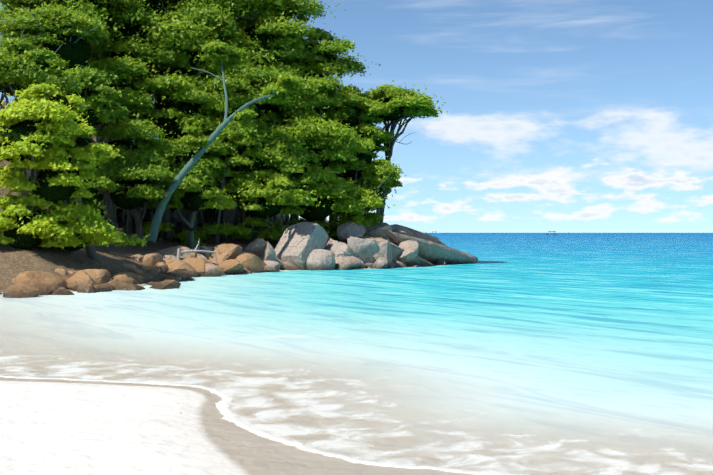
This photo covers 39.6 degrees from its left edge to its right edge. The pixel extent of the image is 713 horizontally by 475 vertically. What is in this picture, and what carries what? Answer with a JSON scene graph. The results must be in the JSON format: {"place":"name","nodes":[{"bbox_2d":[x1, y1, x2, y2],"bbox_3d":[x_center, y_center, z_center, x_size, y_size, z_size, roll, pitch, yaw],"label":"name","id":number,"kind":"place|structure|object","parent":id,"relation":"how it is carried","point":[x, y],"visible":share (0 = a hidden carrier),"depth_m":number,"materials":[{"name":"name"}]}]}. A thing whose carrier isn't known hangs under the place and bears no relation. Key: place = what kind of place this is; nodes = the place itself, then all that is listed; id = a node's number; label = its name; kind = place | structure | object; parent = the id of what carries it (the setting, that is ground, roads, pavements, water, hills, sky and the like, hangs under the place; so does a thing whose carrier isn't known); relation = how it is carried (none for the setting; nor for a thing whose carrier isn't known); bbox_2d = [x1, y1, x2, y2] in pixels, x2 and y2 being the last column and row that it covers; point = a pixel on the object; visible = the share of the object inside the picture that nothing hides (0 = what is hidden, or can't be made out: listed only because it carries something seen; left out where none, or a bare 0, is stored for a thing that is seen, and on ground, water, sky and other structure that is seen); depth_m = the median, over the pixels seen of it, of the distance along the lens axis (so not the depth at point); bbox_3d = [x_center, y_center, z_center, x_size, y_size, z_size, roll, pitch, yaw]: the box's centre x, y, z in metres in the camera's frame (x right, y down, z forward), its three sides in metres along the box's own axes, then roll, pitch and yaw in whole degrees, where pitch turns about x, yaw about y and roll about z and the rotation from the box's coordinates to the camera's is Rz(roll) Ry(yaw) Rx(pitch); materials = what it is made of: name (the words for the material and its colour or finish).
{"place":"outdoors","nodes":[
{"label":"outdoors","id":0,"kind":"place"},
{"bbox_2d":[0,233,712,474],"bbox_3d":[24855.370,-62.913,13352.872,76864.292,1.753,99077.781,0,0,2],"label":"sea water","id":1,"kind":"structure","parent":0,"point":[606,334],"depth_m":19.18,"materials":[{"name":"blue liquid"}]},
{"bbox_2d":[0,99,712,474],"bbox_3d":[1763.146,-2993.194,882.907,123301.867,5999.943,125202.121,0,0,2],"label":"terrain","id":2,"kind":"structure","parent":0,"point":[56,425],"depth_m":10.45,"materials":[{"name":"white sand"}]},
{"bbox_2d":[0,191,77,248],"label":"tree","id":3,"kind":"object","parent":2,"relation":"on","point":[22,226],"visible":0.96,"depth_m":37.51,"materials":[{"name":"green plant"}]},
{"bbox_2d":[0,90,89,246],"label":"tree","id":4,"kind":"object","parent":2,"relation":"on","point":[32,130],"visible":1,"depth_m":37.47,"materials":[{"name":"green plant"}]},
{"bbox_2d":[6,83,85,222],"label":"tree","id":5,"kind":"object","parent":2,"relation":"on","point":[48,91],"visible":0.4,"depth_m":40.02,"materials":[{"name":"green plant"}]},
{"bbox_2d":[0,30,95,195],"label":"tree","id":6,"kind":"object","parent":2,"relation":"on","point":[23,65],"visible":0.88,"depth_m":45.05,"materials":[{"name":"green plant"}]},
{"bbox_2d":[0,143,101,249],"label":"tree","id":7,"kind":"object","parent":2,"relation":"on","point":[60,178],"visible":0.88,"depth_m":37.80,"materials":[{"name":"green plant"}]},
{"bbox_2d":[0,0,119,206],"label":"tree","id":8,"kind":"object","parent":2,"relation":"on","point":[87,6],"visible":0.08,"depth_m":54.69,"materials":[{"name":"green plant"}]},
{"bbox_2d":[0,0,124,71],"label":"tree","id":9,"kind":"object","parent":2,"relation":"on","point":[53,29],"visible":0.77,"depth_m":50.92,"materials":[{"name":"green plant"}]},
{"bbox_2d":[3,61,138,130],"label":"tree","id":10,"kind":"object","parent":2,"relation":"on","point":[97,104],"visible":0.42,"depth_m":49.20,"materials":[{"name":"green plant"}]},
{"bbox_2d":[0,0,150,27],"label":"tree","id":11,"kind":"object","parent":2,"relation":"on","point":[124,2],"visible":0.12,"depth_m":57.83,"materials":[{"name":"green plant"}]},
{"bbox_2d":[37,197,125,255],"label":"tree","id":12,"kind":"object","parent":2,"relation":"on","point":[89,224],"visible":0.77,"depth_m":38.24,"materials":[{"name":"green plant"}]},
{"bbox_2d":[47,169,119,209],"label":"tree","id":13,"kind":"object","parent":2,"relation":"on","point":[101,182],"visible":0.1,"depth_m":45.86,"materials":[{"name":"green plant"}]},
{"bbox_2d":[57,119,123,262],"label":"tree","id":14,"kind":"object","parent":2,"relation":"on","point":[85,147],"visible":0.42,"depth_m":39.41,"materials":[{"name":"green plant"}]},
{"bbox_2d":[3,280,180,297],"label":"rocks","id":15,"kind":"object","parent":2,"relation":"on","point":[21,290],"visible":0.42,"depth_m":32.64,"materials":[{"name":"stone"}]},
{"bbox_2d":[91,192,124,221],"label":"tree","id":16,"kind":"object","parent":2,"relation":"on","point":[100,200],"visible":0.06,"depth_m":57.14,"materials":[{"name":"green plant"}]},
{"bbox_2d":[87,51,165,227],"bbox_3d":[-14.340,-5.380,57.024,8.137,9.976,9.033,0,0,2],"label":"tree","id":17,"kind":"object","parent":2,"relation":"on","point":[135,102],"visible":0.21,"depth_m":54.57,"materials":[{"name":"green plant"}]},
{"bbox_2d":[96,7,161,143],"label":"tree","id":18,"kind":"object","parent":2,"relation":"on","point":[114,21],"visible":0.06,"depth_m":59.58,"materials":[{"name":"green plant"}]},
{"bbox_2d":[91,113,180,230],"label":"tree","id":19,"kind":"object","parent":2,"relation":"on","point":[123,133],"visible":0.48,"depth_m":52.08,"materials":[{"name":"green plant"}]},
{"bbox_2d":[93,150,183,245],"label":"tree","id":20,"kind":"object","parent":2,"relation":"on","point":[136,190],"visible":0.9,"depth_m":50.33,"materials":[{"name":"green plant"}]},
{"bbox_2d":[14,238,265,290],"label":"boulders","id":21,"kind":"object","parent":2,"relation":"on","point":[230,260],"depth_m":48.06,"materials":[{"name":"stone"}]},
{"bbox_2d":[113,0,171,214],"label":"tree","id":22,"kind":"object","parent":2,"relation":"on","point":[163,4],"visible":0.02,"depth_m":60.84,"materials":[{"name":"green plant"}]},
{"bbox_2d":[127,67,172,91],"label":"tree","id":23,"kind":"object","parent":2,"relation":"on","point":[160,73],"visible":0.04,"depth_m":62.62,"materials":[{"name":"green plant"}]},
{"bbox_2d":[87,1,215,216],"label":"tree","id":24,"kind":"object","parent":2,"relation":"on","point":[126,41],"visible":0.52,"depth_m":58.25,"materials":[{"name":"green plant"}]},
{"bbox_2d":[157,0,186,19],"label":"tree","id":25,"kind":"object","parent":2,"relation":"on","point":[173,4],"visible":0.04,"depth_m":62.77,"materials":[{"name":"green plant"}]},
{"bbox_2d":[146,184,220,224],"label":"tree","id":26,"kind":"object","parent":2,"relation":"on","point":[173,209],"visible":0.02,"depth_m":60.18,"materials":[{"name":"green plant"}]},
{"bbox_2d":[132,69,235,229],"bbox_3d":[-10.517,-5.161,58.255,8.108,9.879,7.544,0,0,2],"label":"tree","id":27,"kind":"object","parent":2,"relation":"on","point":[188,101],"visible":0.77,"depth_m":56.56,"materials":[{"name":"green plant"}]},
{"bbox_2d":[133,124,237,239],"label":"tree","id":28,"kind":"object","parent":2,"relation":"on","point":[203,166],"visible":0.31,"depth_m":54.20,"materials":[{"name":"green plant"}]},
{"bbox_2d":[115,0,278,225],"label":"tree","id":29,"kind":"object","parent":2,"relation":"on","point":[190,20],"visible":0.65,"depth_m":59.48,"materials":[{"name":"green plant"}]},
{"bbox_2d":[153,171,244,248],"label":"tree","id":30,"kind":"object","parent":2,"relation":"on","point":[195,194],"visible":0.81,"depth_m":52.49,"materials":[{"name":"green plant"}]},
{"bbox_2d":[169,0,270,217],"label":"tree","id":31,"kind":"object","parent":2,"relation":"on","point":[225,4],"visible":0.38,"depth_m":61.98,"materials":[{"name":"green plant"}]},
{"bbox_2d":[201,155,239,224],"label":"tree","id":32,"kind":"object","parent":2,"relation":"on","point":[218,182],"visible":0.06,"depth_m":61.00,"materials":[{"name":"green plant"}]},
{"bbox_2d":[0,243,446,293],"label":"rubble rocks","id":33,"kind":"object","parent":2,"relation":"on","point":[179,270],"visible":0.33,"depth_m":45.60,"materials":[{"name":"stone"}]},
{"bbox_2d":[177,238,216,264],"bbox_3d":[-7.652,0.825,47.541,2.004,1.570,0.195,0,0,-24],"label":"driftwood log","id":34,"kind":"object","parent":33,"relation":"on","point":[179,252],"visible":0.9,"depth_m":47.37,"materials":[{"name":"grey wood"}]},
{"bbox_2d":[192,133,261,222],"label":"tree","id":35,"kind":"object","parent":2,"relation":"on","point":[214,215],"depth_m":64.20,"materials":[{"name":"green plant"}]},
{"bbox_2d":[147,39,310,242],"bbox_3d":[-7.083,-5.432,53.713,5.511,11.354,9.584,0,0,35],"label":"pale leaning tree","id":36,"kind":"object","parent":2,"relation":"on","point":[224,56],"visible":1,"depth_m":53.88,"materials":[{"name":"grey plant"}]},
{"bbox_2d":[103,151,356,244],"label":"understory stems","id":37,"kind":"object","parent":2,"relation":"on","point":[106,217],"visible":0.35,"depth_m":55.50,"materials":[{"name":"brown plant"}]},
{"bbox_2d":[93,216,382,246],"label":"bushes","id":38,"kind":"object","parent":2,"relation":"on","point":[213,228],"visible":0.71,"depth_m":56.43,"materials":[{"name":"green plant"}]},
{"bbox_2d":[177,42,309,227],"bbox_3d":[-7.144,-5.955,61.174,8.729,11.867,9.233,0,0,2],"label":"tree","id":39,"kind":"object","parent":2,"relation":"on","point":[242,83],"visible":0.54,"depth_m":59.26,"materials":[{"name":"green plant"}]},
{"bbox_2d":[195,0,324,79],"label":"tree","id":40,"kind":"object","parent":2,"relation":"on","point":[281,47],"visible":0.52,"depth_m":62.18,"materials":[{"name":"green plant"}]},
{"bbox_2d":[203,112,322,240],"bbox_3d":[-5.584,-3.322,58.157,7.361,7.849,6.837,0,0,2],"label":"tree","id":41,"kind":"object","parent":2,"relation":"on","point":[250,145],"visible":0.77,"depth_m":56.28,"materials":[{"name":"green plant"}]},
{"bbox_2d":[227,25,311,213],"bbox_3d":[-7.456,-7.543,65.263,9.501,12.495,9.041,0,0,2],"label":"tree","id":42,"kind":"object","parent":2,"relation":"on","point":[266,63],"depth_m":63.29,"materials":[{"name":"green plant"}]},
{"bbox_2d":[219,167,324,241],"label":"tree","id":43,"kind":"object","parent":2,"relation":"on","point":[271,195],"visible":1,"depth_m":55.81,"materials":[{"name":"green plant"}]},
{"bbox_2d":[259,142,328,227],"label":"tree","id":44,"kind":"object","parent":2,"relation":"on","point":[293,165],"visible":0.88,"depth_m":56.83,"materials":[{"name":"green plant"}]},
{"bbox_2d":[266,121,323,221],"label":"tree","id":45,"kind":"object","parent":2,"relation":"on","point":[295,216],"depth_m":66.71,"materials":[{"name":"green plant"}]},
{"bbox_2d":[256,0,345,25],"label":"tree","id":46,"kind":"object","parent":2,"relation":"on","point":[310,7],"visible":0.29,"depth_m":64.15,"materials":[{"name":"green plant"}]},
{"bbox_2d":[258,63,363,124],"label":"tree","id":47,"kind":"object","parent":2,"relation":"on","point":[318,95],"visible":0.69,"depth_m":61.37,"materials":[{"name":"green plant"}]},
{"bbox_2d":[260,107,368,220],"bbox_3d":[-3.330,-3.713,60.707,7.976,8.142,7.091,0,0,2],"label":"tree","id":48,"kind":"object","parent":2,"relation":"on","point":[320,137],"visible":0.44,"depth_m":59.11,"materials":[{"name":"green plant"}]},
{"bbox_2d":[277,27,382,78],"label":"tree","id":49,"kind":"object","parent":2,"relation":"on","point":[327,60],"visible":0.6,"depth_m":64.31,"materials":[{"name":"green plant"}]},
{"bbox_2d":[294,163,372,222],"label":"tree","id":50,"kind":"object","parent":2,"relation":"on","point":[334,199],"visible":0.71,"depth_m":58.09,"materials":[{"name":"green plant"}]},
{"bbox_2d":[263,221,418,270],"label":"boulders","id":51,"kind":"object","parent":2,"relation":"on","point":[305,246],"visible":0.83,"depth_m":55.35,"materials":[{"name":"stone"}]},
{"bbox_2d":[322,84,383,219],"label":"tree","id":52,"kind":"object","parent":2,"relation":"on","point":[359,114],"visible":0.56,"depth_m":63.92,"materials":[{"name":"green plant"}]},
{"bbox_2d":[331,128,393,183],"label":"tree","id":53,"kind":"object","parent":2,"relation":"on","point":[365,156],"visible":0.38,"depth_m":61.66,"materials":[{"name":"green plant"}]},
{"bbox_2d":[330,177,395,220],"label":"tree","id":54,"kind":"object","parent":2,"relation":"on","point":[361,193],"visible":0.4,"depth_m":59.68,"materials":[{"name":"green plant"}]},
{"bbox_2d":[352,123,397,153],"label":"tree","id":55,"kind":"object","parent":2,"relation":"on","point":[381,134],"visible":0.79,"depth_m":63.69,"materials":[{"name":"green plant"}]},
{"bbox_2d":[372,122,411,152],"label":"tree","id":56,"kind":"object","parent":55,"relation":"attached to","point":[392,140],"visible":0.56,"depth_m":64.66,"materials":[{"name":"grey plant"}]},
{"bbox_2d":[356,178,396,196],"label":"tree","id":57,"kind":"object","parent":2,"relation":"on","point":[390,191],"visible":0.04,"depth_m":66.86,"materials":[{"name":"green plant"}]},
{"bbox_2d":[360,168,400,215],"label":"thin leaning tree","id":58,"kind":"object","parent":2,"relation":"on","point":[386,179],"visible":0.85,"depth_m":60.40,"materials":[{"name":"green plant"}]},
{"bbox_2d":[356,161,405,221],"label":"tree","id":59,"kind":"object","parent":2,"relation":"on","point":[369,175],"visible":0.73,"depth_m":61.23,"materials":[{"name":"green plant"}]},
{"bbox_2d":[361,80,447,222],"bbox_3d":[2.814,-4.760,64.934,5.959,11.247,7.668,0,0,-33],"label":"tree","id":60,"kind":"object","parent":2,"relation":"on","point":[394,106],"visible":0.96,"depth_m":63.54,"materials":[{"name":"green plant"}]},
{"bbox_2d":[361,224,479,266],"bbox_3d":[3.736,1.186,66.795,7.967,4.151,18.595,0,0,26],"label":"rock","id":61,"kind":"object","parent":2,"relation":"on","point":[432,249],"depth_m":62.04,"materials":[{"name":"stone"}]},
{"bbox_2d":[0,0,712,232],"label":"sky","id":62,"kind":"structure","parent":0,"point":[563,116],"materials":[{"name":"blue"}]}
]}

